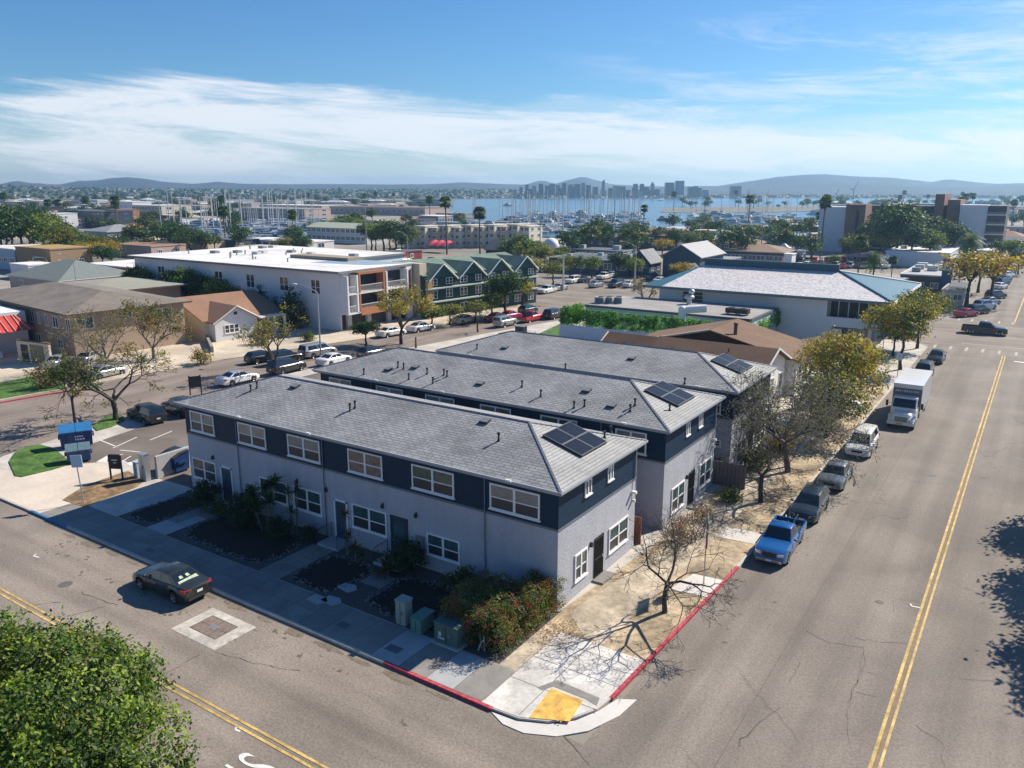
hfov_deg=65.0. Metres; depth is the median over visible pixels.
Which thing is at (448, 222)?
building
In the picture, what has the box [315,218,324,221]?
motorboat
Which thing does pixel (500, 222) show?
motorboat
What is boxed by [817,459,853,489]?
parked sedan
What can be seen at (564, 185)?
skyscraper
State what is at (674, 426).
apartment building
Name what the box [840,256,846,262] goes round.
parked suv
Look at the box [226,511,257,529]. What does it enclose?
dark shrub
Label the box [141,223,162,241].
tree
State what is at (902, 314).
street tree
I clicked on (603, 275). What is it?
pickup truck
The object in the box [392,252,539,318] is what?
gabled inn
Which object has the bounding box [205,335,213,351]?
garden wall
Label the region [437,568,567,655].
clipped hedge
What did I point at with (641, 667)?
kerb
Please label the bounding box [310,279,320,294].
window
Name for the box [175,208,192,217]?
tree
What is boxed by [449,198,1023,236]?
bay water
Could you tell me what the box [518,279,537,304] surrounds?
yellow tree
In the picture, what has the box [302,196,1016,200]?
shore
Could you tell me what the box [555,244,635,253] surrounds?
building
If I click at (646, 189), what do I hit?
skyscraper
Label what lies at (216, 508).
shrub
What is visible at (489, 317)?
parked sedan
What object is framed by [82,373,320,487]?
parking lot
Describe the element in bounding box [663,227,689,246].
dark tree
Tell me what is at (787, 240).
tree
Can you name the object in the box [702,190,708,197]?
skyscraper
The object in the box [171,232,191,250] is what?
tree
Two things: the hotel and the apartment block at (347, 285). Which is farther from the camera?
the hotel
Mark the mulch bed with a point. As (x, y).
(252, 542)
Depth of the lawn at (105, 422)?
73.53 m
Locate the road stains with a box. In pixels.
[44,412,1022,725]
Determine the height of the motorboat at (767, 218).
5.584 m
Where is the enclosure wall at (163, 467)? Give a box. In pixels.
[154,446,190,478]
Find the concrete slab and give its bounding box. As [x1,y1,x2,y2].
[136,492,173,505]
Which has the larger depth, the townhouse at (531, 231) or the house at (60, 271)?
the townhouse at (531, 231)
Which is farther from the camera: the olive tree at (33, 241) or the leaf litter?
the olive tree at (33, 241)
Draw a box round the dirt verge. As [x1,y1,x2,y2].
[545,386,889,659]
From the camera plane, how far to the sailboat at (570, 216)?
556.44 m
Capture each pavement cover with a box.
[142,547,156,553]
[334,620,352,629]
[383,643,404,653]
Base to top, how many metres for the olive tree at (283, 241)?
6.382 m
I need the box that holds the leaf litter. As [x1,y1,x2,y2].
[518,433,831,672]
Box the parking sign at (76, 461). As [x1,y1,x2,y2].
[70,455,83,502]
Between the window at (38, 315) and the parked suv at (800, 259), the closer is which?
the window at (38, 315)
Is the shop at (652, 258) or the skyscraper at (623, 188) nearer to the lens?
the shop at (652, 258)
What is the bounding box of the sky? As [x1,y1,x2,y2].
[0,0,1023,185]
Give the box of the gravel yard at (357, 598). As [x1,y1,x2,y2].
[117,491,559,663]
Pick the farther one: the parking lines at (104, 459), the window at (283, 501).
the parking lines at (104, 459)
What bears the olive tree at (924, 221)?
on the ground at (542, 277)
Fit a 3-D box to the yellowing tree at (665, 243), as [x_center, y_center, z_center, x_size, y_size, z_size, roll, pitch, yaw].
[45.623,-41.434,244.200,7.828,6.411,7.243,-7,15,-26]
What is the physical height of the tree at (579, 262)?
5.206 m
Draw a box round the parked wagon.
[789,482,830,522]
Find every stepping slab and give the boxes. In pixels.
[306,594,325,604]
[321,595,341,605]
[337,583,356,592]
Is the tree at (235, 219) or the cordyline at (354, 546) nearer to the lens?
the cordyline at (354, 546)
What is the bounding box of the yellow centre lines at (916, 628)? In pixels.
[0,298,1023,767]
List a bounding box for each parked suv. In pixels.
[126,402,166,424]
[160,395,186,417]
[264,349,304,362]
[266,357,306,373]
[492,315,516,327]
[543,307,561,319]
[565,275,579,283]
[645,271,658,279]
[795,257,804,261]
[810,257,819,261]
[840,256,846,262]
[847,261,853,267]
[912,359,934,375]
[965,303,990,313]
[973,299,997,308]
[984,289,1006,298]
[994,277,1010,284]
[999,271,1014,277]
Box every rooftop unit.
[594,296,605,303]
[605,296,614,303]
[614,296,625,303]
[678,305,706,324]
[684,289,694,303]
[725,307,736,314]
[736,308,749,315]
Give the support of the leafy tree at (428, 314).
on the opposite block paving
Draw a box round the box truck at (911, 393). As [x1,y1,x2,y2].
[886,368,932,429]
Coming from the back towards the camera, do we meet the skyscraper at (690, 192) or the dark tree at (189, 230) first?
the skyscraper at (690, 192)
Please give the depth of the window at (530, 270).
148.77 m
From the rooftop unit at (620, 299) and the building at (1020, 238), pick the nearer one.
the rooftop unit at (620, 299)
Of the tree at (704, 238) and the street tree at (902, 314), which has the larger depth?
the tree at (704, 238)
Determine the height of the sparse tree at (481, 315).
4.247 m
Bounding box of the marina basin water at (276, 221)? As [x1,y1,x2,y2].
[242,220,306,232]
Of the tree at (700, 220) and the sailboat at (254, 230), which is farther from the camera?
the tree at (700, 220)
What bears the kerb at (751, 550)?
on the road at (963, 698)
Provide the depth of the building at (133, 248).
250.11 m
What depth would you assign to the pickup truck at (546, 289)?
163.65 m
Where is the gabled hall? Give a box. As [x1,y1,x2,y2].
[661,240,725,277]
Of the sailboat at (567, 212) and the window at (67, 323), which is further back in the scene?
the sailboat at (567, 212)
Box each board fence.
[633,516,641,543]
[712,460,746,489]
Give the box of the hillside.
[1,186,558,199]
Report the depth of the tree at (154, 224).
306.62 m
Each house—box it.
[5,259,125,287]
[9,261,50,272]
[484,239,520,255]
[600,319,819,401]
[676,263,698,272]
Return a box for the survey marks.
[33,554,919,731]
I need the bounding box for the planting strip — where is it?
[63,471,143,506]
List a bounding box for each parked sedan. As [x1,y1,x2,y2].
[42,354,71,367]
[74,350,103,363]
[87,364,127,378]
[132,560,212,603]
[215,370,259,385]
[315,352,351,365]
[375,326,406,337]
[406,321,435,332]
[451,314,478,324]
[484,312,505,321]
[502,310,521,317]
[552,283,568,290]
[578,275,590,282]
[588,280,603,287]
[608,271,617,277]
[622,280,632,287]
[653,276,663,281]
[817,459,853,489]
[839,263,847,268]
[882,262,890,268]
[926,349,946,363]
[953,307,979,317]
[981,296,1001,303]
[993,282,1008,289]
[997,275,1012,280]
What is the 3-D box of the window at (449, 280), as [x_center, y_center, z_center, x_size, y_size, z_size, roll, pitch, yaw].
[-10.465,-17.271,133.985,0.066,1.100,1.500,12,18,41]
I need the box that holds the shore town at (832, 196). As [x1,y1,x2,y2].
[528,194,1021,197]
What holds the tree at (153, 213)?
on the ground at (542, 277)
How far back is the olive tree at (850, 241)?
224.18 m
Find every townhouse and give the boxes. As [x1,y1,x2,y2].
[404,228,418,247]
[415,225,437,247]
[430,227,441,247]
[437,224,460,247]
[453,227,464,247]
[461,224,483,247]
[476,226,487,247]
[484,224,506,243]
[499,226,509,239]
[507,223,531,238]
[521,225,542,241]
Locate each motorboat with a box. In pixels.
[188,220,204,230]
[191,217,204,226]
[200,217,223,227]
[243,222,255,226]
[248,226,264,234]
[255,227,272,236]
[272,229,286,236]
[274,219,287,226]
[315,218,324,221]
[495,219,505,223]
[540,218,556,223]
[542,227,554,232]
[562,222,576,227]
[577,213,591,217]
[601,211,618,220]
[629,210,639,216]
[706,211,724,215]
[712,213,726,220]
[720,213,732,216]
[725,216,739,223]
[750,216,763,221]
[761,216,772,221]
[785,212,795,220]
[806,210,817,214]
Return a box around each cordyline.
[337,506,352,554]
[346,539,369,561]
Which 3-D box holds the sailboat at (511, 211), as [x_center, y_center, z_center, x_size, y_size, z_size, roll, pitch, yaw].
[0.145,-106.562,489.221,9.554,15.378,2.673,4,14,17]
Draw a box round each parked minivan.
[297,341,336,358]
[607,278,624,287]
[845,423,879,457]
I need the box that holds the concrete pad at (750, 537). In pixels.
[670,527,762,596]
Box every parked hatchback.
[244,350,265,363]
[356,345,385,356]
[518,304,537,312]
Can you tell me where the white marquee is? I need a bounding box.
[781,243,797,256]
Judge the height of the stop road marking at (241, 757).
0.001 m
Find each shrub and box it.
[27,366,61,388]
[186,477,223,507]
[187,346,215,363]
[202,498,230,514]
[219,492,261,521]
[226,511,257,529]
[250,328,275,344]
[263,513,294,539]
[293,523,319,542]
[298,331,314,340]
[375,535,428,576]
[436,564,477,592]
[477,632,491,650]
[654,511,693,549]
[663,511,690,529]
[670,525,695,545]
[680,500,726,542]
[691,502,715,522]
[716,485,743,503]
[737,443,774,471]
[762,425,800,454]
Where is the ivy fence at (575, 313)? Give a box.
[558,303,781,339]
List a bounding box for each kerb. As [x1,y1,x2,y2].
[0,390,68,402]
[29,510,67,527]
[66,525,384,664]
[383,660,492,711]
[609,566,738,700]
[736,347,927,567]
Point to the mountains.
(773, 181)
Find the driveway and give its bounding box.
[0,462,115,512]
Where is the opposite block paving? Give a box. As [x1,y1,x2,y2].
[0,305,542,400]
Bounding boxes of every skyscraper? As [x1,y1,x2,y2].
[525,184,528,194]
[532,186,535,194]
[539,184,543,195]
[545,185,548,194]
[549,184,554,195]
[556,185,560,194]
[558,188,563,195]
[562,183,565,195]
[567,184,572,197]
[572,187,574,197]
[574,184,580,196]
[581,183,584,195]
[585,185,590,195]
[592,187,597,195]
[600,190,605,196]
[602,179,604,189]
[608,188,612,197]
[613,186,619,197]
[620,186,625,197]
[632,187,636,197]
[633,184,637,197]
[638,190,644,196]
[644,187,648,195]
[649,190,656,196]
[650,182,654,189]
[664,182,674,197]
[675,181,684,195]
[687,187,693,197]
[693,186,697,196]
[696,188,701,196]
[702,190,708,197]
[729,186,741,195]
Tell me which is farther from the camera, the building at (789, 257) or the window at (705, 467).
the building at (789, 257)
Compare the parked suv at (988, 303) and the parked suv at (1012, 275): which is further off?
the parked suv at (1012, 275)
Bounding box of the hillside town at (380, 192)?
[0,184,546,199]
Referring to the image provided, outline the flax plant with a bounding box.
[371,553,403,579]
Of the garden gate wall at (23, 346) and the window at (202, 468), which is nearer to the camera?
the window at (202, 468)
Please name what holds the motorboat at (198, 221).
on the marina basin water at (276, 221)
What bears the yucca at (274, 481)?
on the mulch bed
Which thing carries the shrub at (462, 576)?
on the gravel yard at (357, 598)
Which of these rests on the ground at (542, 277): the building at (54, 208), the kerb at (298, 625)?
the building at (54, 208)
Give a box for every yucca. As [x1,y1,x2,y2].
[241,472,285,531]
[279,483,303,533]
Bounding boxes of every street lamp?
[58,253,76,280]
[292,283,321,356]
[619,241,636,289]
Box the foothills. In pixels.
[12,183,1023,195]
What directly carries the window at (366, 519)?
in the apartment building at (447, 487)
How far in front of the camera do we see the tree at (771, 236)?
261.92 m
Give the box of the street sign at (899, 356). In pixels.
[896,353,902,376]
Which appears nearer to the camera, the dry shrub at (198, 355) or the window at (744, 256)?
the dry shrub at (198, 355)
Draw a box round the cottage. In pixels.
[176,290,285,341]
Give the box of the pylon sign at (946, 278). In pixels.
[939,258,953,294]
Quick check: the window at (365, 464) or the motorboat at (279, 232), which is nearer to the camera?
the window at (365, 464)
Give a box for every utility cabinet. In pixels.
[131,459,139,477]
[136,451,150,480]
[394,594,412,626]
[409,607,434,634]
[430,609,469,651]
[515,325,526,331]
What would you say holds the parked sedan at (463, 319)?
on the road at (23, 425)
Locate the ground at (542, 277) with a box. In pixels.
[0,199,1023,743]
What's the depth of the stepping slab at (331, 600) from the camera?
41.89 m
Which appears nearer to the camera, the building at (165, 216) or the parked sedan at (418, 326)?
the parked sedan at (418, 326)
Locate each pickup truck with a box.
[517,310,543,322]
[537,284,557,293]
[596,272,612,279]
[754,515,806,564]
[961,321,1007,335]
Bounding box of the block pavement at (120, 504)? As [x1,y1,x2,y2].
[0,320,926,723]
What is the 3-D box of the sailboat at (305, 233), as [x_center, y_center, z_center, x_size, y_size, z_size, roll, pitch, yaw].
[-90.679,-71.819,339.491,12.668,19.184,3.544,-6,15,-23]
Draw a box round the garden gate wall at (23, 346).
[15,339,51,363]
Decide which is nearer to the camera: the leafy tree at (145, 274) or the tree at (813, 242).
the leafy tree at (145, 274)
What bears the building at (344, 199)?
on the ground at (542, 277)
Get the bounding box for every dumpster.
[58,421,93,448]
[64,441,91,462]
[159,446,188,472]
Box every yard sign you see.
[107,454,123,479]
[188,375,201,394]
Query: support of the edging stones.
on the mulch bed
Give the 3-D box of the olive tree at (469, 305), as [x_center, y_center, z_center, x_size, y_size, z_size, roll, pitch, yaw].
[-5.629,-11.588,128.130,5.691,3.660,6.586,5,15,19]
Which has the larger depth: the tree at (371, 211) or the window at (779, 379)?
the tree at (371, 211)
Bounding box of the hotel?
[817,194,1009,256]
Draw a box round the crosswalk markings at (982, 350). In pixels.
[932,318,1023,362]
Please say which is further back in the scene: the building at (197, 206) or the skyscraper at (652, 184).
the skyscraper at (652, 184)
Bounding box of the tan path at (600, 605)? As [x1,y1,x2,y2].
[569,385,865,645]
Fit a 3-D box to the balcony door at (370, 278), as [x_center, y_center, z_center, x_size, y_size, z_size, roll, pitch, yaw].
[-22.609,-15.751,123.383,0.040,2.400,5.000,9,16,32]
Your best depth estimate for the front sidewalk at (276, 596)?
45.75 m
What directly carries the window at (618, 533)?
in the apartment building at (447, 487)
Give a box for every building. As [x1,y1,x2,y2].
[0,243,37,269]
[0,306,35,357]
[5,200,22,205]
[16,198,32,202]
[48,205,63,210]
[48,212,78,227]
[57,209,133,227]
[63,201,78,205]
[78,217,85,226]
[78,219,82,227]
[82,224,149,238]
[88,199,107,204]
[92,259,134,269]
[101,203,119,207]
[105,209,139,222]
[106,236,166,242]
[113,241,185,255]
[119,201,151,208]
[132,204,191,219]
[140,198,155,201]
[157,214,183,219]
[163,219,196,224]
[166,240,225,250]
[173,374,647,610]
[174,199,196,203]
[188,216,222,224]
[191,205,210,210]
[221,237,258,247]
[231,202,251,207]
[234,244,262,246]
[239,207,330,220]
[257,237,334,248]
[259,204,342,207]
[289,201,303,203]
[303,201,320,204]
[306,222,386,243]
[311,347,725,527]
[324,200,349,204]
[329,206,449,215]
[340,198,359,201]
[357,204,375,205]
[367,200,385,202]
[376,203,396,205]
[385,199,401,202]
[385,249,422,259]
[412,199,453,205]
[415,221,437,225]
[417,217,435,221]
[418,215,452,221]
[435,330,777,464]
[436,212,476,220]
[436,221,470,224]
[548,252,635,276]
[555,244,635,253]
[566,235,619,247]
[584,296,777,332]
[618,233,635,248]
[638,228,688,249]
[642,258,921,345]
[667,226,695,231]
[693,229,715,232]
[712,235,721,249]
[722,238,766,248]
[723,244,798,261]
[723,256,741,259]
[731,223,767,228]
[750,234,802,248]
[784,253,796,261]
[793,231,811,235]
[803,225,817,231]
[803,336,827,372]
[881,276,908,280]
[885,244,959,266]
[900,262,955,293]
[921,203,934,205]
[941,281,972,306]
[973,247,1005,256]
[976,201,1000,204]
[1005,236,1023,241]
[1006,231,1023,236]
[1007,226,1023,233]
[1008,210,1017,216]
[1014,207,1023,213]
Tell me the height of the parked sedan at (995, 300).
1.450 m
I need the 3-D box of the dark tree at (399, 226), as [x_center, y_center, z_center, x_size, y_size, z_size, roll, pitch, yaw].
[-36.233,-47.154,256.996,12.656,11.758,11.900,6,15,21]
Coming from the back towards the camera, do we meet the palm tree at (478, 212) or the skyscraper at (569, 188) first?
the skyscraper at (569, 188)
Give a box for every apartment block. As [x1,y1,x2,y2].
[0,282,191,355]
[25,276,188,297]
[127,244,425,330]
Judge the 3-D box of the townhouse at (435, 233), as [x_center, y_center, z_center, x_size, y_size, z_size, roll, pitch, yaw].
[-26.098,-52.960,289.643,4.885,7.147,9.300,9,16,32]
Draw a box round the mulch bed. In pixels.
[131,496,457,630]
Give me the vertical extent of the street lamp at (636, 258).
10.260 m
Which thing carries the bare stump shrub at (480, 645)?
on the gravel yard at (357, 598)
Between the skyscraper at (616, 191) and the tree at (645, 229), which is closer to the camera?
the tree at (645, 229)
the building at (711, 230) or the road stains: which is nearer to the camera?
the road stains
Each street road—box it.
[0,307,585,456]
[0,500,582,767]
[529,285,1023,352]
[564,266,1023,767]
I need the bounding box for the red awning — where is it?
[428,240,455,245]
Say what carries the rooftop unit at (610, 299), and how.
on the flat roof building at (643, 306)
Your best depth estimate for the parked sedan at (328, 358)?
97.44 m
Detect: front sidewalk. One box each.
[41,503,355,631]
[320,610,460,677]
[427,651,513,700]
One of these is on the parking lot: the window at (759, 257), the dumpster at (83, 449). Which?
the dumpster at (83, 449)
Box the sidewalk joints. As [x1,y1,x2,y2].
[484,634,633,714]
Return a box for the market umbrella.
[845,253,867,260]
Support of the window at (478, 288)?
in the gabled inn
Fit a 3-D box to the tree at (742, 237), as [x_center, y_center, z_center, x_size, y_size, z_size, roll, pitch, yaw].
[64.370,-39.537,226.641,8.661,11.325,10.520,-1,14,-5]
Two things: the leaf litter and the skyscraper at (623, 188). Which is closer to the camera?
the leaf litter
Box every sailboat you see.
[193,197,212,231]
[203,197,216,232]
[203,202,222,232]
[205,194,218,229]
[211,186,227,234]
[214,191,231,235]
[218,201,231,237]
[240,202,253,237]
[251,192,275,229]
[252,193,265,224]
[252,209,262,237]
[261,193,282,228]
[261,195,273,225]
[265,187,277,222]
[272,196,286,233]
[284,191,306,234]
[286,191,305,226]
[294,195,309,221]
[304,196,307,237]
[495,197,502,223]
[505,196,516,220]
[506,188,522,217]
[509,216,524,220]
[521,191,529,222]
[527,191,536,221]
[543,190,556,228]
[546,190,559,226]
[546,195,560,227]
[550,197,568,231]
[550,201,558,230]
[553,197,567,227]
[555,199,568,232]
[555,201,571,229]
[558,196,575,223]
[562,192,577,217]
[615,197,630,216]
[632,203,648,221]
[633,191,649,223]
[737,189,753,222]
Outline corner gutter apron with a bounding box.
[492,699,635,736]
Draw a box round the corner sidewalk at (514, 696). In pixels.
[482,626,643,719]
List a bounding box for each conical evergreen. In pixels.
[256,283,270,301]
[271,296,279,307]
[273,285,309,327]
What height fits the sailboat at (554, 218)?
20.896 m
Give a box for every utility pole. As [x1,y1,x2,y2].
[364,207,366,249]
[562,254,563,290]
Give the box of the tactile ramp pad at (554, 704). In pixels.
[529,688,582,721]
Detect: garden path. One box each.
[146,506,226,534]
[258,544,333,578]
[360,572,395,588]
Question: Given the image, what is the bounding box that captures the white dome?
[544,238,558,248]
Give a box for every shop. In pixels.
[14,244,90,262]
[630,248,662,276]
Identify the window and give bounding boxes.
[29,310,34,322]
[35,332,41,341]
[36,312,40,323]
[44,314,48,326]
[52,316,58,328]
[57,339,63,349]
[65,319,70,331]
[76,316,94,328]
[154,307,172,319]
[157,266,164,276]
[189,410,215,436]
[192,456,217,484]
[214,271,222,280]
[224,323,238,333]
[237,421,266,450]
[246,273,254,287]
[259,476,288,506]
[279,276,288,291]
[287,433,321,464]
[292,485,322,516]
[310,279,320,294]
[318,243,324,247]
[329,377,350,385]
[347,448,383,480]
[351,503,387,538]
[376,385,402,394]
[410,463,454,499]
[425,394,454,404]
[426,532,460,565]
[432,279,436,285]
[433,290,437,298]
[446,277,452,283]
[446,288,452,296]
[460,275,466,282]
[460,287,467,295]
[460,301,467,309]
[475,274,481,280]
[475,285,481,292]
[480,404,510,414]
[488,482,540,522]
[515,294,520,301]
[528,268,533,273]
[528,292,532,299]
[540,415,576,424]
[574,547,588,583]
[584,478,592,497]
[603,263,611,269]
[607,464,614,483]
[607,515,628,555]
[615,428,646,455]
[670,479,684,515]
[681,290,704,301]
[685,421,690,437]
[698,413,703,428]
[698,456,711,489]
[715,440,720,447]
[717,402,720,414]
[735,436,745,463]
[740,254,746,259]
[748,255,755,259]
[755,422,764,446]
[756,255,764,259]
[765,255,772,260]
[770,377,773,392]
[774,256,781,260]
[778,371,782,387]
[930,283,938,288]
[953,294,962,300]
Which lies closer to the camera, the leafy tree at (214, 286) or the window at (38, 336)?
the window at (38, 336)
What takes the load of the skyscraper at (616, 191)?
on the shore
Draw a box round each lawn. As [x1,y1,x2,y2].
[0,377,63,398]
[9,444,70,476]
[93,414,123,430]
[539,323,572,335]
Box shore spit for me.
[660,203,1023,212]
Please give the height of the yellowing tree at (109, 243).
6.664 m
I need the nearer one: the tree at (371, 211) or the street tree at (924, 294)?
the street tree at (924, 294)
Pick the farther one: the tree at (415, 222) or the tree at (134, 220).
the tree at (415, 222)
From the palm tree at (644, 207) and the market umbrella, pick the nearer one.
the market umbrella
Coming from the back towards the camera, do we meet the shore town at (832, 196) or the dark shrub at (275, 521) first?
the shore town at (832, 196)
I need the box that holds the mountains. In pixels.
[0,174,1023,188]
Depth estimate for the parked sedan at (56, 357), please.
95.99 m
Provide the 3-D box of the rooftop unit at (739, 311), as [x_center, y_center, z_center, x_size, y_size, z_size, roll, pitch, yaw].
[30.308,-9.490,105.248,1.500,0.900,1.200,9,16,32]
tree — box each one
[0,192,7,205]
[0,202,29,243]
[0,204,37,242]
[0,210,23,244]
[0,599,208,767]
[3,206,38,243]
[16,331,178,430]
[17,214,63,243]
[18,201,46,243]
[24,210,61,243]
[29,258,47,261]
[32,222,83,244]
[36,205,51,210]
[38,210,63,243]
[43,199,51,210]
[43,360,105,423]
[44,304,141,369]
[45,216,74,227]
[48,224,83,244]
[53,199,61,212]
[61,201,72,207]
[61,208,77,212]
[68,240,89,244]
[73,240,106,262]
[74,192,81,198]
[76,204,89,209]
[79,232,97,242]
[81,196,89,208]
[83,235,113,258]
[87,217,102,227]
[87,244,123,261]
[92,206,105,209]
[96,239,121,260]
[100,217,115,222]
[102,220,119,225]
[104,234,122,243]
[109,196,120,220]
[109,233,131,239]
[112,298,195,358]
[117,237,130,242]
[119,263,148,276]
[120,225,143,241]
[129,266,157,279]
[132,215,153,225]
[132,226,155,240]
[135,217,156,226]
[138,237,155,241]
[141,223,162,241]
[146,210,161,218]
[148,221,160,227]
[151,220,187,242]
[154,218,173,224]
[156,226,171,242]
[157,224,186,242]
[158,266,182,280]
[168,227,202,250]
[168,265,202,293]
[170,216,182,222]
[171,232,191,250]
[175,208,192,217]
[178,271,211,296]
[186,229,217,249]
[200,275,230,294]
[206,235,222,248]
[211,210,224,218]
[215,199,222,220]
[217,195,224,202]
[217,205,228,237]
[220,214,244,226]
[223,223,251,234]
[224,209,243,222]
[226,228,252,245]
[226,285,243,291]
[232,302,312,375]
[268,236,291,245]
[281,224,304,238]
[286,210,297,227]
[288,235,313,246]
[342,216,359,222]
[345,212,362,219]
[345,319,382,345]
[349,199,358,204]
[349,219,372,223]
[355,220,379,250]
[363,206,378,219]
[364,220,393,250]
[365,234,379,250]
[374,278,439,343]
[378,219,420,249]
[386,229,414,248]
[400,213,412,221]
[406,218,418,226]
[406,227,424,248]
[414,304,447,323]
[419,202,428,206]
[425,196,433,214]
[438,196,450,253]
[439,302,466,325]
[453,212,465,220]
[459,300,496,322]
[470,304,492,331]
[472,206,486,253]
[478,290,506,312]
[481,269,529,310]
[494,239,513,253]
[504,234,531,255]
[512,238,541,255]
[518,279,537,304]
[521,243,556,272]
[529,257,542,265]
[538,260,567,284]
[548,248,566,256]
[553,245,570,253]
[555,228,582,248]
[556,254,579,275]
[573,231,596,246]
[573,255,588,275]
[575,224,602,246]
[581,255,603,278]
[584,215,605,230]
[595,221,622,247]
[595,234,611,247]
[603,500,746,652]
[607,251,631,277]
[616,237,643,248]
[617,230,642,248]
[619,222,637,228]
[621,256,646,270]
[621,276,659,297]
[622,227,645,240]
[625,218,646,227]
[630,222,650,251]
[635,235,653,249]
[641,204,647,223]
[649,226,666,234]
[651,238,674,258]
[663,213,682,225]
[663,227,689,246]
[669,261,695,272]
[672,191,676,210]
[680,230,699,242]
[682,217,699,226]
[685,222,703,231]
[692,229,715,237]
[692,233,715,242]
[694,216,706,223]
[697,214,711,219]
[701,222,715,228]
[702,199,710,208]
[707,218,726,229]
[709,227,732,249]
[717,359,884,494]
[721,429,823,502]
[725,224,759,247]
[741,224,765,239]
[746,195,754,223]
[760,224,775,234]
[762,231,780,244]
[765,216,790,225]
[772,232,797,245]
[775,219,800,231]
[777,227,795,238]
[790,367,874,437]
[791,235,803,249]
[791,325,897,418]
[793,220,810,232]
[794,231,824,257]
[800,217,818,231]
[804,246,822,256]
[815,211,819,219]
[818,196,832,256]
[828,255,841,263]
[835,195,846,200]
[836,234,854,257]
[841,233,875,261]
[854,235,867,272]
[855,219,883,256]
[855,294,946,369]
[860,251,887,274]
[861,198,926,247]
[864,223,903,262]
[877,321,917,355]
[888,256,897,276]
[890,218,934,249]
[893,287,958,348]
[902,211,932,242]
[917,228,950,249]
[919,213,944,229]
[928,219,956,245]
[934,248,1011,306]
[936,220,973,246]
[955,232,985,256]
[957,253,988,292]
[962,193,969,200]
[969,193,976,201]
[972,248,1023,296]
[990,239,1008,253]
[1000,238,1023,252]
[1006,249,1023,274]
[1008,214,1021,224]
[1010,199,1018,225]
[1014,212,1023,219]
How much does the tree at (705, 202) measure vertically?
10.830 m
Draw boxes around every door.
[220,465,234,502]
[333,498,348,539]
[360,273,375,288]
[361,292,376,307]
[387,269,399,284]
[388,288,400,300]
[390,514,407,554]
[593,532,603,578]
[687,469,694,504]
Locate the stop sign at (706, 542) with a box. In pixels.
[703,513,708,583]
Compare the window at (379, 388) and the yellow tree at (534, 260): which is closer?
the window at (379, 388)
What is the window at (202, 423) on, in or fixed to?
in the apartment building at (447, 487)
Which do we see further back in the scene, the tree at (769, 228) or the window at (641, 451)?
the tree at (769, 228)
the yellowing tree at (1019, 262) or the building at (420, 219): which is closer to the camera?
the yellowing tree at (1019, 262)
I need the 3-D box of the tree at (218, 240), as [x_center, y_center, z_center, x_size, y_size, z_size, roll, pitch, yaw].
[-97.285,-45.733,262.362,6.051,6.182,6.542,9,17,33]
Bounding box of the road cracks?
[4,350,962,767]
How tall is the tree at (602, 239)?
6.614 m
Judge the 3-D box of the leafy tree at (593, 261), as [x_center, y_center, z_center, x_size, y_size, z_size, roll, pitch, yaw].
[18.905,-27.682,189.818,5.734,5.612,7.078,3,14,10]
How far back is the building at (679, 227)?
348.40 m
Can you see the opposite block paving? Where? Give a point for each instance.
(11, 368)
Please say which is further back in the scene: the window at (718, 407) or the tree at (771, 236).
the tree at (771, 236)
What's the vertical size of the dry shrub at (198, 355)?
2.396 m
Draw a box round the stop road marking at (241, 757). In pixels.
[225,753,273,767]
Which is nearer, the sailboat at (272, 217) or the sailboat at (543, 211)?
the sailboat at (543, 211)
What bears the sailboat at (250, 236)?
on the marina basin water at (276, 221)
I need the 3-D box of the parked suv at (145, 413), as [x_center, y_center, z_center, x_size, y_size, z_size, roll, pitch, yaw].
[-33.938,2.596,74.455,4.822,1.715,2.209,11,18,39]
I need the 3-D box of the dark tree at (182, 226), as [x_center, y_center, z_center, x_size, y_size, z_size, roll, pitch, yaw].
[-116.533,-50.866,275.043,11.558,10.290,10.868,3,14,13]
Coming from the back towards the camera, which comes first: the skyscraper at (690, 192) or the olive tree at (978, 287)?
the skyscraper at (690, 192)
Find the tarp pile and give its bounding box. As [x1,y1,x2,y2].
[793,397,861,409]
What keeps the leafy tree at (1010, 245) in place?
on the ground at (542, 277)
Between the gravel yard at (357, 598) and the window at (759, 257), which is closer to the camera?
the gravel yard at (357, 598)
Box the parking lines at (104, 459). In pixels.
[97,431,171,465]
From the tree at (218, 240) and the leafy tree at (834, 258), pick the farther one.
the tree at (218, 240)
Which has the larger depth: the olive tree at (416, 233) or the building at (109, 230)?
the building at (109, 230)
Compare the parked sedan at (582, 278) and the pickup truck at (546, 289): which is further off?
the parked sedan at (582, 278)
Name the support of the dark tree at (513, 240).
on the ground at (542, 277)
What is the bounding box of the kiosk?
[797,250,806,257]
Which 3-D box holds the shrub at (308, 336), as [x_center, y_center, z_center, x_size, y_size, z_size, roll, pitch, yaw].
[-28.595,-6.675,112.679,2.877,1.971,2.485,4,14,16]
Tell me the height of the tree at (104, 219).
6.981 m
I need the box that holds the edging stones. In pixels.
[126,494,452,629]
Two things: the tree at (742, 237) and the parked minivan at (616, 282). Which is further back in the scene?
the tree at (742, 237)
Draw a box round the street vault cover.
[171,608,255,649]
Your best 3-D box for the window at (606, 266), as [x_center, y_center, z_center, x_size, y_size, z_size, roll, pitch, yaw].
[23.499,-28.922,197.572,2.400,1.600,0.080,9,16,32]

